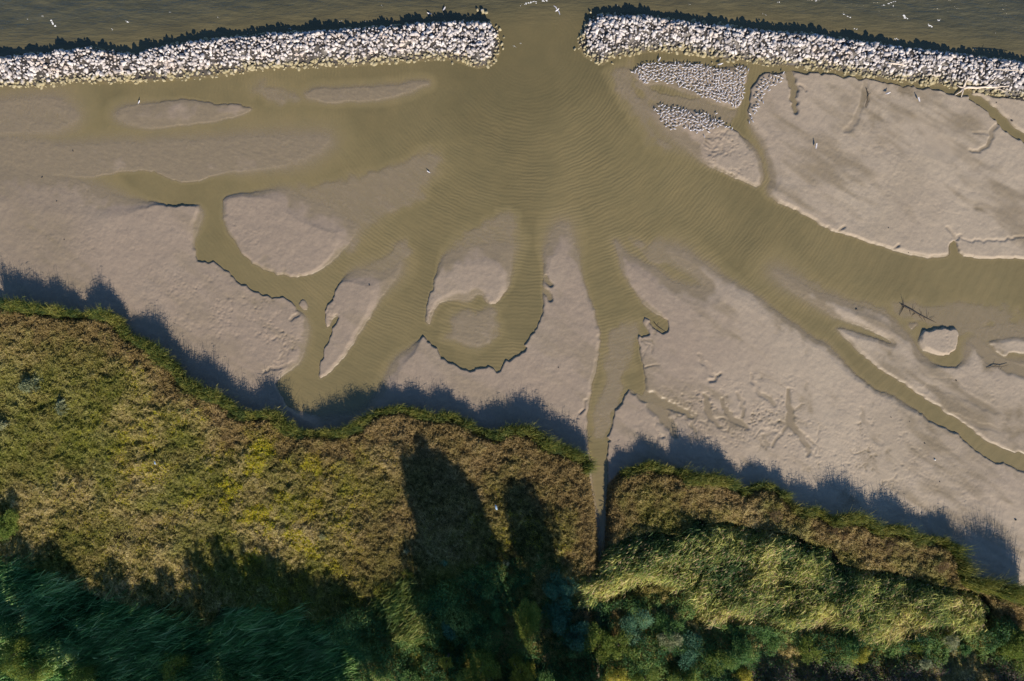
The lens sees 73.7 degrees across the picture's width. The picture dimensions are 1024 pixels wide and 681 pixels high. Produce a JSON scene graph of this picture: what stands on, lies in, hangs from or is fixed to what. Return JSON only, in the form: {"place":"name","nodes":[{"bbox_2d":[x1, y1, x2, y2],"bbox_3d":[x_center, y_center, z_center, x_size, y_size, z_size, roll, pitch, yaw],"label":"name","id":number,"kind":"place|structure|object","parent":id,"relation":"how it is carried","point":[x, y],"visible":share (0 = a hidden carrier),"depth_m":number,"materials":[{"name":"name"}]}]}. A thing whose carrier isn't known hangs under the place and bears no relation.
{"place":"outdoors","nodes":[
{"label":"outdoors","id":0,"kind":"place"},
{"bbox_2d":[0,14,1023,680],"bbox_3d":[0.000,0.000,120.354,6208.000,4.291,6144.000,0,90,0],"label":"ground","id":1,"kind":"structure","parent":0,"point":[744,386],"depth_m":119.78,"materials":[{"name":"beige sand"}]},
{"bbox_2d":[0,508,19,541],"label":"willow shrub","id":2,"kind":"object","parent":1,"relation":"on","point":[9,518],"visible":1,"depth_m":115.95,"materials":[{"name":"green plant"}]},
{"bbox_2d":[0,418,19,430],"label":"grass clump","id":3,"kind":"object","parent":1,"relation":"on","point":[6,424],"visible":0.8,"depth_m":117.10,"materials":[{"name":"grey plant"}]},
{"bbox_2d":[0,612,27,636],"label":"willow shrub","id":4,"kind":"object","parent":1,"relation":"on","point":[6,628],"visible":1,"depth_m":116.11,"materials":[{"name":"green plant"}]},
{"bbox_2d":[0,636,28,678],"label":"willow shrub","id":5,"kind":"object","parent":1,"relation":"on","point":[11,647],"visible":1,"depth_m":114.74,"materials":[{"name":"green plant"}]},
{"bbox_2d":[18,371,46,392],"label":"grass clump","id":6,"kind":"object","parent":1,"relation":"on","point":[27,385],"visible":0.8,"depth_m":117.06,"materials":[{"name":"grey plant"}]},
{"bbox_2d":[13,657,54,680],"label":"willow shrub","id":7,"kind":"object","parent":1,"relation":"on","point":[24,675],"visible":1,"depth_m":114.81,"materials":[{"name":"green plant"}]},
{"bbox_2d":[52,392,79,415],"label":"grass clump","id":8,"kind":"object","parent":1,"relation":"on","point":[61,404],"visible":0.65,"depth_m":117.17,"materials":[{"name":"grey plant"}]},
{"bbox_2d":[57,660,101,680],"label":"willow shrub","id":9,"kind":"object","parent":1,"relation":"on","point":[85,673],"visible":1,"depth_m":115.98,"materials":[{"name":"green plant"}]},
{"bbox_2d":[159,651,192,680],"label":"willow shrub","id":10,"kind":"object","parent":1,"relation":"on","point":[171,665],"visible":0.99,"depth_m":115.28,"materials":[{"name":"green plant"}]},
{"bbox_2d":[0,546,389,680],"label":"leaning reeds","id":11,"kind":"object","parent":1,"relation":"on","point":[87,627],"visible":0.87,"depth_m":117.24,"materials":[{"name":"green plant"}]},
{"bbox_2d":[205,656,244,680],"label":"willow shrub","id":12,"kind":"object","parent":1,"relation":"on","point":[225,676],"visible":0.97,"depth_m":116.05,"materials":[{"name":"green plant"}]},
{"bbox_2d":[0,293,599,476],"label":"fringe grass","id":13,"kind":"structure","parent":1,"relation":"on","point":[354,426],"depth_m":117.42,"materials":[{"name":"green plant"}]},
{"bbox_2d":[0,305,600,680],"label":"marsh herbs","id":14,"kind":"object","parent":1,"relation":"on","point":[106,401],"visible":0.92,"depth_m":117.52,"materials":[{"name":"green plant"}]},
{"bbox_2d":[372,578,386,601],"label":"marsh bush","id":15,"kind":"object","parent":1,"relation":"on","point":[375,593],"visible":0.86,"depth_m":117.09,"materials":[{"name":"green plant"}]},
{"bbox_2d":[368,659,397,680],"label":"willow shrub","id":16,"kind":"object","parent":1,"relation":"on","point":[380,675],"visible":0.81,"depth_m":116.06,"materials":[{"name":"green plant"}]},
{"bbox_2d":[359,574,445,651],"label":"reed clump","id":17,"kind":"object","parent":1,"relation":"on","point":[409,623],"visible":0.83,"depth_m":116.62,"materials":[{"name":"green plant"}]},
{"bbox_2d":[400,565,415,579],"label":"marsh bush","id":18,"kind":"object","parent":1,"relation":"on","point":[407,573],"visible":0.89,"depth_m":117.39,"materials":[{"name":"green plant"}]},
{"bbox_2d":[397,665,426,680],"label":"willow shrub","id":19,"kind":"object","parent":1,"relation":"on","point":[416,675],"visible":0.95,"depth_m":116.65,"materials":[{"name":"green plant"}]},
{"bbox_2d":[437,648,453,668],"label":"willow shrub","id":20,"kind":"object","parent":1,"relation":"on","point":[443,660],"visible":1,"depth_m":114.24,"materials":[{"name":"green plant"}]},
{"bbox_2d":[441,620,457,640],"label":"willow shrub","id":21,"kind":"object","parent":1,"relation":"on","point":[448,630],"visible":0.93,"depth_m":115.49,"materials":[{"name":"blue plant"}]},
{"bbox_2d":[455,643,502,680],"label":"willow tree","id":22,"kind":"object","parent":1,"relation":"on","point":[475,675],"visible":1,"depth_m":112.94,"materials":[{"name":"green plant"}]},
{"bbox_2d":[488,604,507,625],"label":"willow shrub","id":23,"kind":"object","parent":1,"relation":"on","point":[498,616],"visible":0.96,"depth_m":116.34,"materials":[{"name":"green plant"}]},
{"bbox_2d":[0,8,1023,98],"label":"riprap stones","id":24,"kind":"object","parent":1,"relation":"on","point":[4,67],"visible":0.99,"depth_m":118.81,"materials":[{"name":"grey stone"}]},
{"bbox_2d":[888,62,906,65],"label":"driftwood log","id":25,"kind":"object","parent":24,"relation":"on","point":[897,63],"visible":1,"depth_m":117.78,"materials":[{"name":"beige wood"}]},
{"bbox_2d":[955,74,1008,96],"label":"driftwood tree","id":26,"kind":"object","parent":24,"relation":"on","point":[969,87],"visible":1,"depth_m":119.27,"materials":[{"name":"beige wood"}]},
{"bbox_2d":[508,652,535,680],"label":"willow shrub","id":27,"kind":"object","parent":1,"relation":"on","point":[526,671],"visible":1,"depth_m":114.89,"materials":[{"name":"green plant"}]},
{"bbox_2d":[512,597,541,649],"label":"willow shrub","id":28,"kind":"object","parent":1,"relation":"on","point":[532,624],"visible":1,"depth_m":114.73,"materials":[{"name":"green plant"}]},
{"bbox_2d":[531,660,568,680],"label":"willow shrub","id":29,"kind":"object","parent":1,"relation":"on","point":[549,675],"visible":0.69,"depth_m":116.55,"materials":[{"name":"green plant"}]},
{"bbox_2d":[541,598,573,636],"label":"willow shrub","id":30,"kind":"object","parent":1,"relation":"on","point":[561,621],"visible":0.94,"depth_m":116.10,"materials":[{"name":"green plant"}]},
{"bbox_2d":[541,566,578,610],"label":"willow shrub","id":31,"kind":"object","parent":1,"relation":"on","point":[560,587],"visible":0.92,"depth_m":116.14,"materials":[{"name":"green plant"}]},
{"bbox_2d":[562,620,593,652],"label":"willow shrub","id":32,"kind":"object","parent":1,"relation":"on","point":[577,639],"visible":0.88,"depth_m":115.61,"materials":[{"name":"green plant"}]},
{"bbox_2d":[581,622,610,664],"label":"willow shrub","id":33,"kind":"object","parent":1,"relation":"on","point":[595,634],"visible":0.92,"depth_m":115.53,"materials":[{"name":"green plant"}]},
{"bbox_2d":[195,541,1023,680],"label":"undergrowth","id":34,"kind":"object","parent":1,"relation":"on","point":[585,654],"visible":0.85,"depth_m":116.71,"materials":[{"name":"green plant"}]},
{"bbox_2d":[601,662,629,680],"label":"willow shrub","id":35,"kind":"object","parent":1,"relation":"on","point":[610,677],"visible":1,"depth_m":114.98,"materials":[{"name":"yellow plant"}]},
{"bbox_2d":[601,627,642,661],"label":"willow shrub","id":36,"kind":"object","parent":1,"relation":"on","point":[611,647],"visible":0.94,"depth_m":115.23,"materials":[{"name":"green plant"}]},
{"bbox_2d":[618,603,655,646],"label":"willow shrub","id":37,"kind":"object","parent":1,"relation":"on","point":[632,621],"visible":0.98,"depth_m":115.83,"materials":[{"name":"green plant"}]},
{"bbox_2d":[627,667,659,680],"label":"willow shrub","id":38,"kind":"object","parent":1,"relation":"on","point":[649,677],"visible":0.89,"depth_m":115.88,"materials":[{"name":"green plant"}]},
{"bbox_2d":[650,609,684,640],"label":"willow shrub","id":39,"kind":"object","parent":1,"relation":"on","point":[662,624],"visible":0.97,"depth_m":116.16,"materials":[{"name":"green plant"}]},
{"bbox_2d":[657,625,682,652],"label":"willow shrub","id":40,"kind":"object","parent":1,"relation":"on","point":[677,637],"visible":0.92,"depth_m":115.49,"materials":[{"name":"green plant"}]},
{"bbox_2d":[666,666,700,680],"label":"willow shrub","id":41,"kind":"object","parent":1,"relation":"on","point":[686,677],"visible":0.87,"depth_m":115.98,"materials":[{"name":"green plant"}]},
{"bbox_2d":[676,629,702,670],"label":"willow shrub","id":42,"kind":"object","parent":1,"relation":"on","point":[687,655],"visible":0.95,"depth_m":115.86,"materials":[{"name":"green plant"}]},
{"bbox_2d":[636,61,784,136],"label":"stones","id":43,"kind":"object","parent":1,"relation":"on","point":[703,92],"visible":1,"depth_m":119.56,"materials":[{"name":"grey stone"}]},
{"bbox_2d":[699,649,734,677],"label":"willow shrub","id":44,"kind":"object","parent":1,"relation":"on","point":[716,655],"visible":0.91,"depth_m":114.75,"materials":[{"name":"green plant"}]},
{"bbox_2d":[724,629,758,671],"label":"willow shrub","id":45,"kind":"object","parent":1,"relation":"on","point":[737,647],"visible":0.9,"depth_m":115.62,"materials":[{"name":"green plant"}]},
{"bbox_2d":[733,667,752,680],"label":"willow shrub","id":46,"kind":"object","parent":1,"relation":"on","point":[742,675],"visible":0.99,"depth_m":116.08,"materials":[{"name":"yellow plant"}]},
{"bbox_2d":[752,624,787,656],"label":"willow shrub","id":47,"kind":"object","parent":1,"relation":"on","point":[772,647],"visible":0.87,"depth_m":116.63,"materials":[{"name":"green plant"}]},
{"bbox_2d":[753,496,792,521],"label":"dry bush","id":48,"kind":"object","parent":1,"relation":"on","point":[774,513],"visible":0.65,"depth_m":117.46,"materials":[{"name":"brown plant"}]},
{"bbox_2d":[570,517,990,648],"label":"reed bed","id":49,"kind":"object","parent":1,"relation":"on","point":[928,609],"visible":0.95,"depth_m":116.72,"materials":[{"name":"green plant"}]},
{"bbox_2d":[795,634,826,664],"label":"willow shrub","id":50,"kind":"object","parent":1,"relation":"on","point":[810,651],"visible":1,"depth_m":116.06,"materials":[{"name":"green plant"}]},
{"bbox_2d":[602,466,1023,680],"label":"marsh scrub","id":51,"kind":"object","parent":1,"relation":"on","point":[760,496],"visible":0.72,"depth_m":117.58,"materials":[{"name":"green plant"}]},
{"bbox_2d":[620,458,1023,607],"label":"fringe grass","id":52,"kind":"structure","parent":1,"relation":"on","point":[1002,589],"depth_m":117.27,"materials":[{"name":"green plant"}]},
{"bbox_2d":[827,525,849,550],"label":"dry bush","id":53,"kind":"object","parent":1,"relation":"on","point":[835,531],"visible":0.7,"depth_m":117.48,"materials":[{"name":"brown plant"}]},
{"bbox_2d":[835,631,862,661],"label":"willow shrub","id":54,"kind":"object","parent":1,"relation":"on","point":[852,641],"visible":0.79,"depth_m":116.26,"materials":[{"name":"green plant"}]},
{"bbox_2d":[851,648,870,664],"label":"willow shrub","id":55,"kind":"object","parent":1,"relation":"on","point":[863,656],"visible":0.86,"depth_m":114.83,"materials":[{"name":"yellow plant"}]},
{"bbox_2d":[879,537,912,557],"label":"dry bush","id":56,"kind":"object","parent":1,"relation":"on","point":[889,546],"visible":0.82,"depth_m":117.45,"materials":[{"name":"brown plant"}]},
{"bbox_2d":[907,640,925,654],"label":"willow shrub","id":57,"kind":"object","parent":1,"relation":"on","point":[914,645],"visible":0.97,"depth_m":116.00,"materials":[{"name":"green plant"}]},
{"bbox_2d":[900,300,935,322],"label":"fallen snag","id":58,"kind":"object","parent":1,"relation":"on","point":[903,305],"visible":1,"depth_m":119.87,"materials":[{"name":"brown wood"}]},
{"bbox_2d":[914,652,933,669],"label":"willow shrub","id":59,"kind":"object","parent":1,"relation":"on","point":[925,664],"visible":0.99,"depth_m":115.27,"materials":[{"name":"grey plant"}]},
{"bbox_2d":[924,552,954,576],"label":"dry bush","id":60,"kind":"object","parent":1,"relation":"on","point":[943,566],"visible":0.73,"depth_m":117.41,"materials":[{"name":"brown plant"}]},
{"bbox_2d":[937,633,959,654],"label":"willow shrub","id":61,"kind":"object","parent":1,"relation":"on","point":[950,640],"visible":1,"depth_m":115.72,"materials":[{"name":"grey plant"}]},
{"bbox_2d":[958,642,973,656],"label":"willow shrub","id":62,"kind":"object","parent":1,"relation":"on","point":[965,650],"visible":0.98,"depth_m":116.03,"materials":[{"name":"green plant"}]},
{"bbox_2d":[988,625,1023,660],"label":"willow shrub","id":63,"kind":"object","parent":1,"relation":"on","point":[1011,647],"visible":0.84,"depth_m":115.45,"materials":[{"name":"green plant"}]},
{"bbox_2d":[1004,629,1023,676],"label":"willow shrub","id":64,"kind":"object","parent":1,"relation":"on","point":[1021,640],"visible":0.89,"depth_m":115.46,"materials":[{"name":"green plant"}]},
{"bbox_2d":[0,0,1023,563],"bbox_3d":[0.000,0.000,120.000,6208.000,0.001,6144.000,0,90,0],"label":"water","id":65,"kind":"structure","parent":0,"point":[538,130],"depth_m":120.00,"materials":[{"name":"brown liquid"}]},
{"bbox_2d":[50,0,939,39],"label":"flock","id":66,"kind":"object","parent":65,"relation":"on","point":[546,0],"visible":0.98,"depth_m":119.97,"materials":[{"name":"white"}]}
]}

